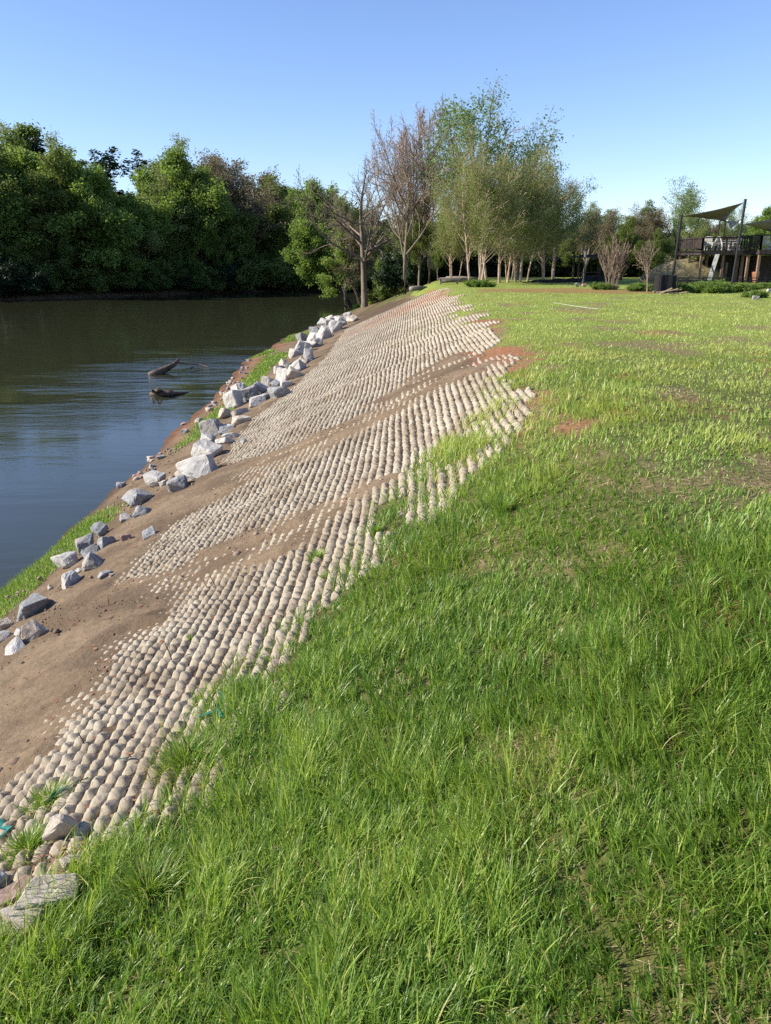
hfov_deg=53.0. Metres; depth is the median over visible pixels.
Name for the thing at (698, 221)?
tree
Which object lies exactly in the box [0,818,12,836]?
netting scrap
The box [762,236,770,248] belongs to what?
deck chair
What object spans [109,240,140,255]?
tree
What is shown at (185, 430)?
shore stone
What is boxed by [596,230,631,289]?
bare shrub
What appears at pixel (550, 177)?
birch tree
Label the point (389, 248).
tree
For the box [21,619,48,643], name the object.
boulder
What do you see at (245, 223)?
tree
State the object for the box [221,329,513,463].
concrete block mat
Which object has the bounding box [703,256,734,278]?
shed
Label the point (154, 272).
shrub
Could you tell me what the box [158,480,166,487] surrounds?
boulder
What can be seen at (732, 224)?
shade sail
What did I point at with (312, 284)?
shrub
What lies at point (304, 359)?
boulder
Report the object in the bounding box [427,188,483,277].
birch tree
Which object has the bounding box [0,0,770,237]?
sky
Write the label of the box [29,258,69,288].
shrub
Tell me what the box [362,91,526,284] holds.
tree
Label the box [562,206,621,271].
tree
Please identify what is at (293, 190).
tree
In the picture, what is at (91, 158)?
pine tree
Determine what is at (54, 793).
netting scrap
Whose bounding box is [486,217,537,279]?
birch tree
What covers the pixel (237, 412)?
boulder
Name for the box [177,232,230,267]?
tree
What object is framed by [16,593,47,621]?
boulder
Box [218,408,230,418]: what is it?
boulder
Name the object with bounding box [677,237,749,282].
raised deck
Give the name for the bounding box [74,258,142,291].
shrub
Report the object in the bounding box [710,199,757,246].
tree
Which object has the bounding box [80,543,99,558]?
boulder
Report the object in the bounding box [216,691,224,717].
netting scrap
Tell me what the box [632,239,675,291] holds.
young tree
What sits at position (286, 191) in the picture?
tree
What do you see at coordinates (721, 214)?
shade sail
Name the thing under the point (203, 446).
boulder
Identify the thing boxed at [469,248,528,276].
shrub
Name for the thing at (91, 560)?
boulder
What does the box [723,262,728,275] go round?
window
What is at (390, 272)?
shrub
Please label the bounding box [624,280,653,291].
shrub
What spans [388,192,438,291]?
tree
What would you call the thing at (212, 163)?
tree
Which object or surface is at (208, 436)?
boulder
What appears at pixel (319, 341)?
boulder
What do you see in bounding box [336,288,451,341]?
concrete block mat
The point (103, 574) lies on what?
boulder
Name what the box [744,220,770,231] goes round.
shade sail
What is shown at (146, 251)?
tree
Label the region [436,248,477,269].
shrub
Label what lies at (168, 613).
leaf litter
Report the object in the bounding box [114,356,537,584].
concrete block mat
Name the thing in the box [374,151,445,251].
tree
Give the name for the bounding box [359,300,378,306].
grass tuft
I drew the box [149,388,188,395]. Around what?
driftwood
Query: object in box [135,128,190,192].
tree
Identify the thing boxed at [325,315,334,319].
boulder
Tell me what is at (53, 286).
shrub
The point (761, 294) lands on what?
shrub
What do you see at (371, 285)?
shrub
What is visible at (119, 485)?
shore stone
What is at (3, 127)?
tree
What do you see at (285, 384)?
boulder
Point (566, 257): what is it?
tree
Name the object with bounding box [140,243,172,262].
tree
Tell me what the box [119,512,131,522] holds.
boulder
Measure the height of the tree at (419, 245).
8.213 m
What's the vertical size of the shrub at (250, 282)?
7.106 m
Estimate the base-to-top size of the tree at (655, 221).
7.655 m
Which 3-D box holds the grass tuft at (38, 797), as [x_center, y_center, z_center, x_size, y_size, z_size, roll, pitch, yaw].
[-2.199,1.859,5.043,0.537,0.264,0.506,0,18,0]
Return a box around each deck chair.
[703,236,713,249]
[707,236,719,249]
[719,236,729,249]
[730,239,741,249]
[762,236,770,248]
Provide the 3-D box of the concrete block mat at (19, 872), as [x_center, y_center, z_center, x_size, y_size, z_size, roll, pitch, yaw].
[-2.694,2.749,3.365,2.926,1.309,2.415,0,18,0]
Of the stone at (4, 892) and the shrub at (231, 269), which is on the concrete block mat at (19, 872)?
the stone at (4, 892)
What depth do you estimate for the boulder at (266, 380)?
29.89 m
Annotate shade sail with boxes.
[684,202,743,221]
[727,220,740,228]
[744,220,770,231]
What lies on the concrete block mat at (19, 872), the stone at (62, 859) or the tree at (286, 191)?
the stone at (62, 859)
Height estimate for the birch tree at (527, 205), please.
11.052 m
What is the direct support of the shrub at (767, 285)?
on the ground at (22, 714)
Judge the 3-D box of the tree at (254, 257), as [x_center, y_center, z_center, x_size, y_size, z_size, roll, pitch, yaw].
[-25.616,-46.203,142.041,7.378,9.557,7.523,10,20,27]
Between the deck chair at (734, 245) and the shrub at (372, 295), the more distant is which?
the shrub at (372, 295)
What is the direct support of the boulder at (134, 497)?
on the ground at (22, 714)
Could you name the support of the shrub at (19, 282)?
on the ground at (22, 714)
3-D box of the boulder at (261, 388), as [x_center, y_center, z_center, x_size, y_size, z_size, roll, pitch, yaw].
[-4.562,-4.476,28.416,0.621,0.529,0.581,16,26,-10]
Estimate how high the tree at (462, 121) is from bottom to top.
16.602 m
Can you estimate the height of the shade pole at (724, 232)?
4.748 m
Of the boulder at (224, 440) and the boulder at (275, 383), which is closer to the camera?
the boulder at (224, 440)
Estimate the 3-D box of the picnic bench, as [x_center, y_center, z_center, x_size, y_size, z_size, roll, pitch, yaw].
[4.564,-16.580,55.598,1.600,0.420,0.450,0,18,0]
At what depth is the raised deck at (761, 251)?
58.39 m
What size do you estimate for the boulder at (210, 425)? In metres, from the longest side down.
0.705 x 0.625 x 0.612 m
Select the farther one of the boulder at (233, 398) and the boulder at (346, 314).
the boulder at (346, 314)
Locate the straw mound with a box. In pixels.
[639,258,730,281]
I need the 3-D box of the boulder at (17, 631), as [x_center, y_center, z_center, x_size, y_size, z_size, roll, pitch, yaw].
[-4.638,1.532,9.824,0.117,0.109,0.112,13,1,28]
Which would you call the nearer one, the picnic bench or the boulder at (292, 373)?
the boulder at (292, 373)
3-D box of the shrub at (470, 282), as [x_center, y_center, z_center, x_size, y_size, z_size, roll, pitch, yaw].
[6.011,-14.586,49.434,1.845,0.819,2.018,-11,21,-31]
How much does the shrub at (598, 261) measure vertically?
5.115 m
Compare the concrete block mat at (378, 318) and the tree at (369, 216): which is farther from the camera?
the tree at (369, 216)
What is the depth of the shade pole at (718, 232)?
63.14 m
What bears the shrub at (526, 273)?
on the ground at (22, 714)
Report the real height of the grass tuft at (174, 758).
0.308 m
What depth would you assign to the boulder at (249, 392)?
27.77 m
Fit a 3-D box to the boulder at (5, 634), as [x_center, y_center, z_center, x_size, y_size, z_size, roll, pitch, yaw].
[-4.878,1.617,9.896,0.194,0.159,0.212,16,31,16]
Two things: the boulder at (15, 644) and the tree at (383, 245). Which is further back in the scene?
the tree at (383, 245)
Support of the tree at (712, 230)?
on the ground at (22, 714)
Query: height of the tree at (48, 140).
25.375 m
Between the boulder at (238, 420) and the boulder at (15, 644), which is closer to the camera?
the boulder at (15, 644)
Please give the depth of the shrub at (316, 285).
152.46 m
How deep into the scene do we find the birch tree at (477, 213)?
52.83 m
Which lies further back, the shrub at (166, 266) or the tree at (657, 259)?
the shrub at (166, 266)
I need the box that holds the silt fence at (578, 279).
[523,274,622,282]
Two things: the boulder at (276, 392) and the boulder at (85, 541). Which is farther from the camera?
the boulder at (276, 392)
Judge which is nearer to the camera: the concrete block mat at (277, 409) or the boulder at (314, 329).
the concrete block mat at (277, 409)
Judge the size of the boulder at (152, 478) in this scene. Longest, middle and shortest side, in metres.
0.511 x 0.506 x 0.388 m
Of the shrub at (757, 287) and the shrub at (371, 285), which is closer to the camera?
the shrub at (757, 287)
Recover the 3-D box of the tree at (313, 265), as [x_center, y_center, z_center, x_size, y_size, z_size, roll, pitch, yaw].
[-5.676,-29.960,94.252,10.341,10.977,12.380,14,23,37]
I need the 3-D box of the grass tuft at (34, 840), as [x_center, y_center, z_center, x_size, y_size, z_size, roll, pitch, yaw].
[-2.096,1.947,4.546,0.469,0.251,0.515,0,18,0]
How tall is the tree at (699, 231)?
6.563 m
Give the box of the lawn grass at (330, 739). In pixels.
[0,279,770,1023]
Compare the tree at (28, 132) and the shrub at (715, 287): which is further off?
the tree at (28, 132)
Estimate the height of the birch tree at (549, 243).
9.296 m
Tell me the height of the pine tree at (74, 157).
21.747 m
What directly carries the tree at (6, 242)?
on the ground at (22, 714)
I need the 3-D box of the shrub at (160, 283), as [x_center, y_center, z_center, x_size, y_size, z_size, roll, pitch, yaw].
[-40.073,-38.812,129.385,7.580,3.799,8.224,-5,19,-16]
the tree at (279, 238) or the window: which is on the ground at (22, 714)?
the tree at (279, 238)
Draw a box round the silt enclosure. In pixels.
[652,274,678,292]
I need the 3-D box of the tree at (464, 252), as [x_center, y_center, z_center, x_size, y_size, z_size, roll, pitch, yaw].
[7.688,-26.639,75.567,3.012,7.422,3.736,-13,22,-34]
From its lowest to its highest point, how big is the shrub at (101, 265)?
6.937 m
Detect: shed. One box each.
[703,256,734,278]
[731,256,770,281]
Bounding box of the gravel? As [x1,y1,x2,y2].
[0,360,463,771]
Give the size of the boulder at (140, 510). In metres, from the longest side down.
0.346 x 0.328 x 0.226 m
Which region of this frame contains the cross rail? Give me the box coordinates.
[678,251,703,252]
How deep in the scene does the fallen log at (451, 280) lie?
59.33 m
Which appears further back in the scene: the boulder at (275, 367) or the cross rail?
the cross rail
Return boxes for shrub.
[0,251,53,298]
[11,250,95,296]
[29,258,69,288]
[71,258,115,291]
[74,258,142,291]
[88,271,139,290]
[92,252,168,292]
[135,255,162,290]
[135,273,169,291]
[155,248,210,290]
[200,256,246,290]
[213,258,268,291]
[234,244,297,289]
[273,269,304,289]
[287,274,307,289]
[290,265,318,287]
[294,264,339,287]
[329,273,373,282]
[360,267,375,287]
[360,284,394,301]
[370,247,448,287]
[372,250,416,296]
[391,250,478,277]
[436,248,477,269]
[463,278,496,287]
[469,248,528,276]
[492,244,559,276]
[525,245,597,276]
[549,245,614,276]
[559,240,633,275]
[589,282,619,289]
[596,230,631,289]
[610,249,648,276]
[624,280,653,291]
[625,243,693,275]
[653,282,689,292]
[666,237,710,260]
[687,281,728,292]
[697,279,754,292]
[733,282,763,289]
[740,289,769,297]
[755,282,770,288]
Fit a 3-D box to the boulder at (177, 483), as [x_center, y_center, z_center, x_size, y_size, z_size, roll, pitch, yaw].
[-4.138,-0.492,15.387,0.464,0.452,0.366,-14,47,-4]
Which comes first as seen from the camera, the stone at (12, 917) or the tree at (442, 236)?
the stone at (12, 917)
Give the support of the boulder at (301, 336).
on the ground at (22, 714)
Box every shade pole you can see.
[672,215,682,274]
[714,221,720,255]
[720,221,726,255]
[731,199,746,283]
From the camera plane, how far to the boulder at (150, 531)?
12.19 m
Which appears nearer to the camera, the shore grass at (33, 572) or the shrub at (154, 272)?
the shore grass at (33, 572)
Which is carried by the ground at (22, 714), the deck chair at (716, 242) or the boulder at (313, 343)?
the boulder at (313, 343)
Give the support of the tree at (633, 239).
on the ground at (22, 714)
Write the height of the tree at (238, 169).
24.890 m
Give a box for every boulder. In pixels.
[0,618,13,630]
[0,630,11,641]
[5,636,25,654]
[14,627,20,635]
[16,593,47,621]
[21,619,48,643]
[50,551,78,568]
[61,570,80,588]
[75,533,93,554]
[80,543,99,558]
[81,552,103,570]
[90,521,109,537]
[97,536,115,549]
[97,569,111,578]
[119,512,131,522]
[120,534,131,541]
[121,488,152,506]
[132,505,151,517]
[142,526,155,539]
[143,470,165,487]
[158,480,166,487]
[166,474,187,491]
[176,454,217,480]
[191,439,222,457]
[199,418,220,435]
[200,432,215,441]
[215,437,234,443]
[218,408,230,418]
[218,424,234,433]
[222,432,240,437]
[223,390,243,408]
[230,382,246,389]
[231,407,247,416]
[231,415,251,425]
[241,385,258,401]
[249,394,266,407]
[254,381,267,393]
[261,376,273,386]
[267,386,290,398]
[270,379,279,386]
[274,365,282,374]
[275,367,290,380]
[279,358,287,365]
[280,381,292,387]
[287,366,303,378]
[288,348,303,358]
[288,359,305,370]
[295,332,306,340]
[295,340,311,351]
[298,356,307,363]
[303,347,313,361]
[304,340,315,347]
[307,332,315,340]
[309,327,319,332]
[312,338,322,346]
[316,330,331,339]
[317,318,325,327]
[318,325,330,331]
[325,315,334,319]
[329,320,342,332]
[334,316,343,320]
[343,312,351,316]
[346,315,357,322]
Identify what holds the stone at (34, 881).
on the concrete block mat at (19, 872)
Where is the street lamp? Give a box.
[581,248,587,285]
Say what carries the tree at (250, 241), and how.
on the ground at (22, 714)
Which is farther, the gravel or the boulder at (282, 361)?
the boulder at (282, 361)
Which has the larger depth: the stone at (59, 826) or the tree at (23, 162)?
the tree at (23, 162)
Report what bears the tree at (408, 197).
on the ground at (22, 714)
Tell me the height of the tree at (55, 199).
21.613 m
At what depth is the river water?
37.33 m
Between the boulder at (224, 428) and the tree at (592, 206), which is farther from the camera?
the tree at (592, 206)
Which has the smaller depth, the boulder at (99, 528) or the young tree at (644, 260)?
the boulder at (99, 528)
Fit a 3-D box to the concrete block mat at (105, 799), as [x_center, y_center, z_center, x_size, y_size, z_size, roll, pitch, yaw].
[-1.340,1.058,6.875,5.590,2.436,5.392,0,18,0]
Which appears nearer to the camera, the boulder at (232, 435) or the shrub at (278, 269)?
the boulder at (232, 435)
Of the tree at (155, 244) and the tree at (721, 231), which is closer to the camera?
the tree at (721, 231)
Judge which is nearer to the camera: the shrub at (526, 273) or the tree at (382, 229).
the shrub at (526, 273)
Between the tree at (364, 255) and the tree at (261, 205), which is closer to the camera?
the tree at (364, 255)
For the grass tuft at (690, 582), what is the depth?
4.38 m
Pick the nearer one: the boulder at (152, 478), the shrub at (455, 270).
the boulder at (152, 478)
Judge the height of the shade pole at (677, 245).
4.864 m
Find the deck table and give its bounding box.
[716,240,737,249]
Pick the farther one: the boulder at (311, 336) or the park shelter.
the park shelter
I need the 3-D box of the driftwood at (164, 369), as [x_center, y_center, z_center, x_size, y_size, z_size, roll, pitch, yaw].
[-10.928,-7.655,40.666,1.441,0.910,4.133,12,21,32]
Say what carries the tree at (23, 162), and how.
on the ground at (22, 714)
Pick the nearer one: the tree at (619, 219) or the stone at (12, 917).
the stone at (12, 917)
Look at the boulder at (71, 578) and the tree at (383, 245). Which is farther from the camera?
the tree at (383, 245)
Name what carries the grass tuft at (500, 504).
on the ground at (22, 714)
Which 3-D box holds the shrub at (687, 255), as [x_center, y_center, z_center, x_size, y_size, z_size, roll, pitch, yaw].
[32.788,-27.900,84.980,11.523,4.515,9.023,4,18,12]
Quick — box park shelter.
[571,255,606,281]
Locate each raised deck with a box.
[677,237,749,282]
[714,234,770,282]
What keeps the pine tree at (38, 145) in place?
on the ground at (22, 714)
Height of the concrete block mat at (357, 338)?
2.592 m
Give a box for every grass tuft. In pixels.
[0,808,65,869]
[7,771,90,823]
[93,832,197,929]
[139,723,237,799]
[221,668,269,703]
[304,544,329,561]
[317,571,328,577]
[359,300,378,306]
[365,519,386,536]
[484,490,526,515]
[612,610,658,641]
[670,566,727,597]
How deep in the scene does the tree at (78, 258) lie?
121.43 m
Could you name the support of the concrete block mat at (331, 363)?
on the ground at (22, 714)
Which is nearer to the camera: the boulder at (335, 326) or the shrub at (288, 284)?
the boulder at (335, 326)
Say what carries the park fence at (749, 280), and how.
on the ground at (22, 714)
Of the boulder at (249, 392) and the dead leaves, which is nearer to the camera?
the dead leaves
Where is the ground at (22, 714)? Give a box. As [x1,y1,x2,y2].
[0,276,770,1023]
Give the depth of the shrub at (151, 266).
126.61 m
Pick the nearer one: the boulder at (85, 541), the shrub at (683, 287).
the boulder at (85, 541)
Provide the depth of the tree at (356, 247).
89.51 m
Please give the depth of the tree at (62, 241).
115.92 m
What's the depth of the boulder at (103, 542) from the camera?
12.57 m
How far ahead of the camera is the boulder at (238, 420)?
21.55 m
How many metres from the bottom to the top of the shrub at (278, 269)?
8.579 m
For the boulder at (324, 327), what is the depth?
50.48 m
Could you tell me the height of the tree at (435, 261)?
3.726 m
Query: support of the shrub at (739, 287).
on the ground at (22, 714)
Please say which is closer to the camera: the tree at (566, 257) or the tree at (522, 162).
the tree at (522, 162)
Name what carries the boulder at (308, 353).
on the ground at (22, 714)
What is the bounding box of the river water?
[0,288,373,590]
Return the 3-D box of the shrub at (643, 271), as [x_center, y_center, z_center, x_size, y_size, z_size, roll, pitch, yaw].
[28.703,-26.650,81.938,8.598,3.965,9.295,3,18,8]
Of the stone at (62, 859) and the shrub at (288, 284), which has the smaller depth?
the stone at (62, 859)
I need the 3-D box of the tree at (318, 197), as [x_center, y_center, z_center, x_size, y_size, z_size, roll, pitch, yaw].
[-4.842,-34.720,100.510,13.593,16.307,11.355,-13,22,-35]
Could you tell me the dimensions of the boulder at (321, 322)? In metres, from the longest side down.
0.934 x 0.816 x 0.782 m
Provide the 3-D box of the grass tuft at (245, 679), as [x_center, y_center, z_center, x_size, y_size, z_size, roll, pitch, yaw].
[-0.973,1.244,5.369,0.423,0.234,0.403,0,18,0]
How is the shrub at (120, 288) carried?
on the ground at (22, 714)
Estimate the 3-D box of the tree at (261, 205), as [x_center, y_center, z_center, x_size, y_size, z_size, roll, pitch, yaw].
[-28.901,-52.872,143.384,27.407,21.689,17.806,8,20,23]
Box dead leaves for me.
[10,819,111,905]
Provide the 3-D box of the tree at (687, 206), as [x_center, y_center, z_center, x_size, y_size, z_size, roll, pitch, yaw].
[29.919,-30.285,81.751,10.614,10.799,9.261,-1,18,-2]
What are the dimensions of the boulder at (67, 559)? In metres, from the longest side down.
0.474 x 0.377 x 0.300 m
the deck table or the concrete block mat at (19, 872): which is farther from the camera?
the deck table
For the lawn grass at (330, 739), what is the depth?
3.70 m
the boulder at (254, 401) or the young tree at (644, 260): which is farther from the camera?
the young tree at (644, 260)
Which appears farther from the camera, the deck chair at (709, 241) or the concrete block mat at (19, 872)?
the deck chair at (709, 241)
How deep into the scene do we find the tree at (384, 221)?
171.85 m
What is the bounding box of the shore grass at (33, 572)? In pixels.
[0,331,309,618]
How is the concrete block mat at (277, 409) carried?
on the ground at (22, 714)
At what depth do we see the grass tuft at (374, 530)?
7.62 m
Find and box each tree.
[0,119,22,153]
[0,119,82,169]
[0,144,107,264]
[0,165,37,231]
[0,221,25,264]
[6,142,113,246]
[21,202,98,293]
[24,147,157,271]
[28,136,47,165]
[42,126,103,171]
[52,241,101,266]
[66,148,84,164]
[75,162,176,256]
[78,149,117,200]
[98,146,130,197]
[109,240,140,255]
[116,173,195,262]
[122,148,150,189]
[127,142,238,246]
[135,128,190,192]
[138,240,177,260]
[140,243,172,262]
[152,164,265,266]
[159,149,288,203]
[177,226,233,276]
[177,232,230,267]
[179,166,293,245]
[190,146,256,202]
[202,165,260,246]
[230,237,268,284]
[242,172,297,254]
[257,173,306,200]
[262,236,285,262]
[266,185,308,253]
[279,218,360,306]
[283,151,424,307]
[288,177,376,303]
[321,204,383,308]
[350,205,386,228]
[361,111,486,294]
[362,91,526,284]
[367,213,386,236]
[370,223,396,294]
[371,240,385,255]
[372,226,386,244]
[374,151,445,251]
[378,219,395,229]
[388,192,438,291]
[389,201,442,285]
[390,69,573,280]
[423,133,542,279]
[426,122,563,282]
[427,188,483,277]
[429,240,443,281]
[432,211,462,253]
[453,224,476,272]
[471,140,589,281]
[485,119,569,279]
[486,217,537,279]
[516,163,592,278]
[540,162,606,278]
[557,232,584,271]
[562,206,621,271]
[584,200,618,271]
[600,215,648,273]
[601,209,626,233]
[613,199,662,241]
[618,175,716,246]
[625,201,675,248]
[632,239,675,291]
[646,227,675,267]
[678,212,712,259]
[690,217,742,236]
[701,219,733,255]
[703,221,731,258]
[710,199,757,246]
[740,204,770,255]
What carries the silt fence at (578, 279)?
on the ground at (22, 714)
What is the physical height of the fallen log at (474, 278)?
0.414 m
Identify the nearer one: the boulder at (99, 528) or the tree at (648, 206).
the boulder at (99, 528)
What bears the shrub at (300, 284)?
on the ground at (22, 714)
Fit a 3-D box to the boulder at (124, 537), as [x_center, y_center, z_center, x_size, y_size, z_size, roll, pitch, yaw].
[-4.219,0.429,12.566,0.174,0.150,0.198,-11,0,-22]
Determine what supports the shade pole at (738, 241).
on the ground at (22, 714)
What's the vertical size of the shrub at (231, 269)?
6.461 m
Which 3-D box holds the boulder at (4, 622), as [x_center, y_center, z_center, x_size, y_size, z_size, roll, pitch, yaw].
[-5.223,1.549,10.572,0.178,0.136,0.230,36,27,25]
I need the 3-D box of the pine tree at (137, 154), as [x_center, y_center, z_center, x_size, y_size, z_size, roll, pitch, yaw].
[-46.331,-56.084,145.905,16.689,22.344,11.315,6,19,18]
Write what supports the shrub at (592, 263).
on the ground at (22, 714)
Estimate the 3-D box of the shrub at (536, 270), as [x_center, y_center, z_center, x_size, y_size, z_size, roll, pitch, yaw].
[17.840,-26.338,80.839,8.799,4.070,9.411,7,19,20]
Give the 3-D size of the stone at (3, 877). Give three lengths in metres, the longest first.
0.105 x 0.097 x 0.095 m
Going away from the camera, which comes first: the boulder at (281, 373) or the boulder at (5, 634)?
the boulder at (5, 634)
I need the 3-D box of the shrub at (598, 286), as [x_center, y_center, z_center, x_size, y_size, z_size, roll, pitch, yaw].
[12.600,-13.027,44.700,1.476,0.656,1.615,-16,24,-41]
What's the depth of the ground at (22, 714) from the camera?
7.69 m
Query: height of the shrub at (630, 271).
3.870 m
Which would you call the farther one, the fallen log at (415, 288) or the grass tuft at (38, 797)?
the fallen log at (415, 288)
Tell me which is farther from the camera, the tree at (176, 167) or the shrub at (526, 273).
the tree at (176, 167)
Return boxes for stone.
[0,870,7,885]
[0,874,33,906]
[0,905,51,935]
[11,873,77,909]
[42,813,78,840]
[59,853,79,870]
[116,482,125,488]
[181,429,188,433]
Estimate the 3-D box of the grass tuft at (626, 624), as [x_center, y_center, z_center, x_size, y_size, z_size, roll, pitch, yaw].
[1.339,0.626,4.167,0.338,0.189,0.322,-8,20,-23]
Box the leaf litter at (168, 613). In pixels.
[0,349,474,880]
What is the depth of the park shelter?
62.44 m
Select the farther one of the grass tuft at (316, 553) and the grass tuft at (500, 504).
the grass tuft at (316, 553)
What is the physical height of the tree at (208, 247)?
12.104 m
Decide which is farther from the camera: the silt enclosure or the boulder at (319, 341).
the boulder at (319, 341)
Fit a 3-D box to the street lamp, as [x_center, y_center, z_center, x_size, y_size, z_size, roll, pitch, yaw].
[13.393,-16.521,52.053,0.296,2.472,0.296,-7,19,-21]
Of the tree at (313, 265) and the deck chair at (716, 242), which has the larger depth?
the tree at (313, 265)
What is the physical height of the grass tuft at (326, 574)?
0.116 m
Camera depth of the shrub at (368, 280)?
152.48 m
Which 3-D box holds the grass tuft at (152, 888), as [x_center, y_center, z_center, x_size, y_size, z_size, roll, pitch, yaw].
[-1.157,1.825,3.850,0.579,0.286,0.615,0,18,0]
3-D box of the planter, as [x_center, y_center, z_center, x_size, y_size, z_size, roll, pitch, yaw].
[27.716,-17.590,58.003,0.600,0.800,0.600,0,18,0]
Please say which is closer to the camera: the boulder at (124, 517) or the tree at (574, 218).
the boulder at (124, 517)
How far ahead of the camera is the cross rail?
57.52 m
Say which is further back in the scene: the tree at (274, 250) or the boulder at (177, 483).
the tree at (274, 250)
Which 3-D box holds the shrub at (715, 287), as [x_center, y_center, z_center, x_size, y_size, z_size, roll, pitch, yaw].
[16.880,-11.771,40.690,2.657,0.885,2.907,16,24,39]
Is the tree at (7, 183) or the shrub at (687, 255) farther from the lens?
the tree at (7, 183)
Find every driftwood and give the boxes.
[148,358,209,374]
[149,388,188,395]
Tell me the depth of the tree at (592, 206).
77.77 m
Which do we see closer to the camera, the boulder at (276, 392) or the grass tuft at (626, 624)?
the grass tuft at (626, 624)
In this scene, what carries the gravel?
on the ground at (22, 714)
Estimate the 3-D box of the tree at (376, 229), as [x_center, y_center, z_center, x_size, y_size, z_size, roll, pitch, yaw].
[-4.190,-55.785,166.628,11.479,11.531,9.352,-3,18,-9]
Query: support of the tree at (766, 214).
on the ground at (22, 714)
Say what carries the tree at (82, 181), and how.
on the ground at (22, 714)
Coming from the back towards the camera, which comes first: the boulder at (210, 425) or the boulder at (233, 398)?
the boulder at (233, 398)
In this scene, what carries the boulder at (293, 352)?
on the ground at (22, 714)
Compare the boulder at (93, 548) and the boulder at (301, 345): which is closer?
the boulder at (93, 548)
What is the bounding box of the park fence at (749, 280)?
[676,277,770,283]
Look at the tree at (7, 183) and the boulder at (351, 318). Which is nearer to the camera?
the boulder at (351, 318)
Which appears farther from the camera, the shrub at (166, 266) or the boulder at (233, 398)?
the shrub at (166, 266)
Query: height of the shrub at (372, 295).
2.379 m
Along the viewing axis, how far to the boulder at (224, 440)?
19.26 m
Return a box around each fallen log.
[409,286,426,291]
[439,277,467,282]
[446,276,477,279]
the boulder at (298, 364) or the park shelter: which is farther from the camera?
the park shelter
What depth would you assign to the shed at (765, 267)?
59.75 m
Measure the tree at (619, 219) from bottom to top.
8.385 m
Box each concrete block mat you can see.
[0,435,511,871]
[0,836,156,937]
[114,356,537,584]
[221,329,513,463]
[241,313,500,431]
[294,303,483,387]
[325,294,464,357]
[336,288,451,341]
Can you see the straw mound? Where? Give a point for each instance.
(684, 269)
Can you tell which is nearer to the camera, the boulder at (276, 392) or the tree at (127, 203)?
the boulder at (276, 392)
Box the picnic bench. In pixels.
[438,278,460,283]
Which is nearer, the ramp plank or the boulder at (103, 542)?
the boulder at (103, 542)
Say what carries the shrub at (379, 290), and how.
on the ground at (22, 714)
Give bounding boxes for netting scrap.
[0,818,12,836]
[46,777,87,802]
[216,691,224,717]
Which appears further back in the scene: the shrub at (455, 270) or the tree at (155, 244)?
the tree at (155, 244)
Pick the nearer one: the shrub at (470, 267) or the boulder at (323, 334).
the boulder at (323, 334)
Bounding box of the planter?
[751,272,759,282]
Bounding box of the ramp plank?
[707,254,719,279]
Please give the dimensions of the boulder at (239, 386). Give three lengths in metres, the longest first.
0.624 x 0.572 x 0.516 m
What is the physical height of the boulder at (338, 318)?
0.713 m
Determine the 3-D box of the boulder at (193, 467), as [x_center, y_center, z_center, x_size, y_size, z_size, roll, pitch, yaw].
[-3.808,-0.846,15.880,0.810,0.627,0.632,-18,-7,29]
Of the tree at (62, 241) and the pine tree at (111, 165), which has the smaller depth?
the tree at (62, 241)

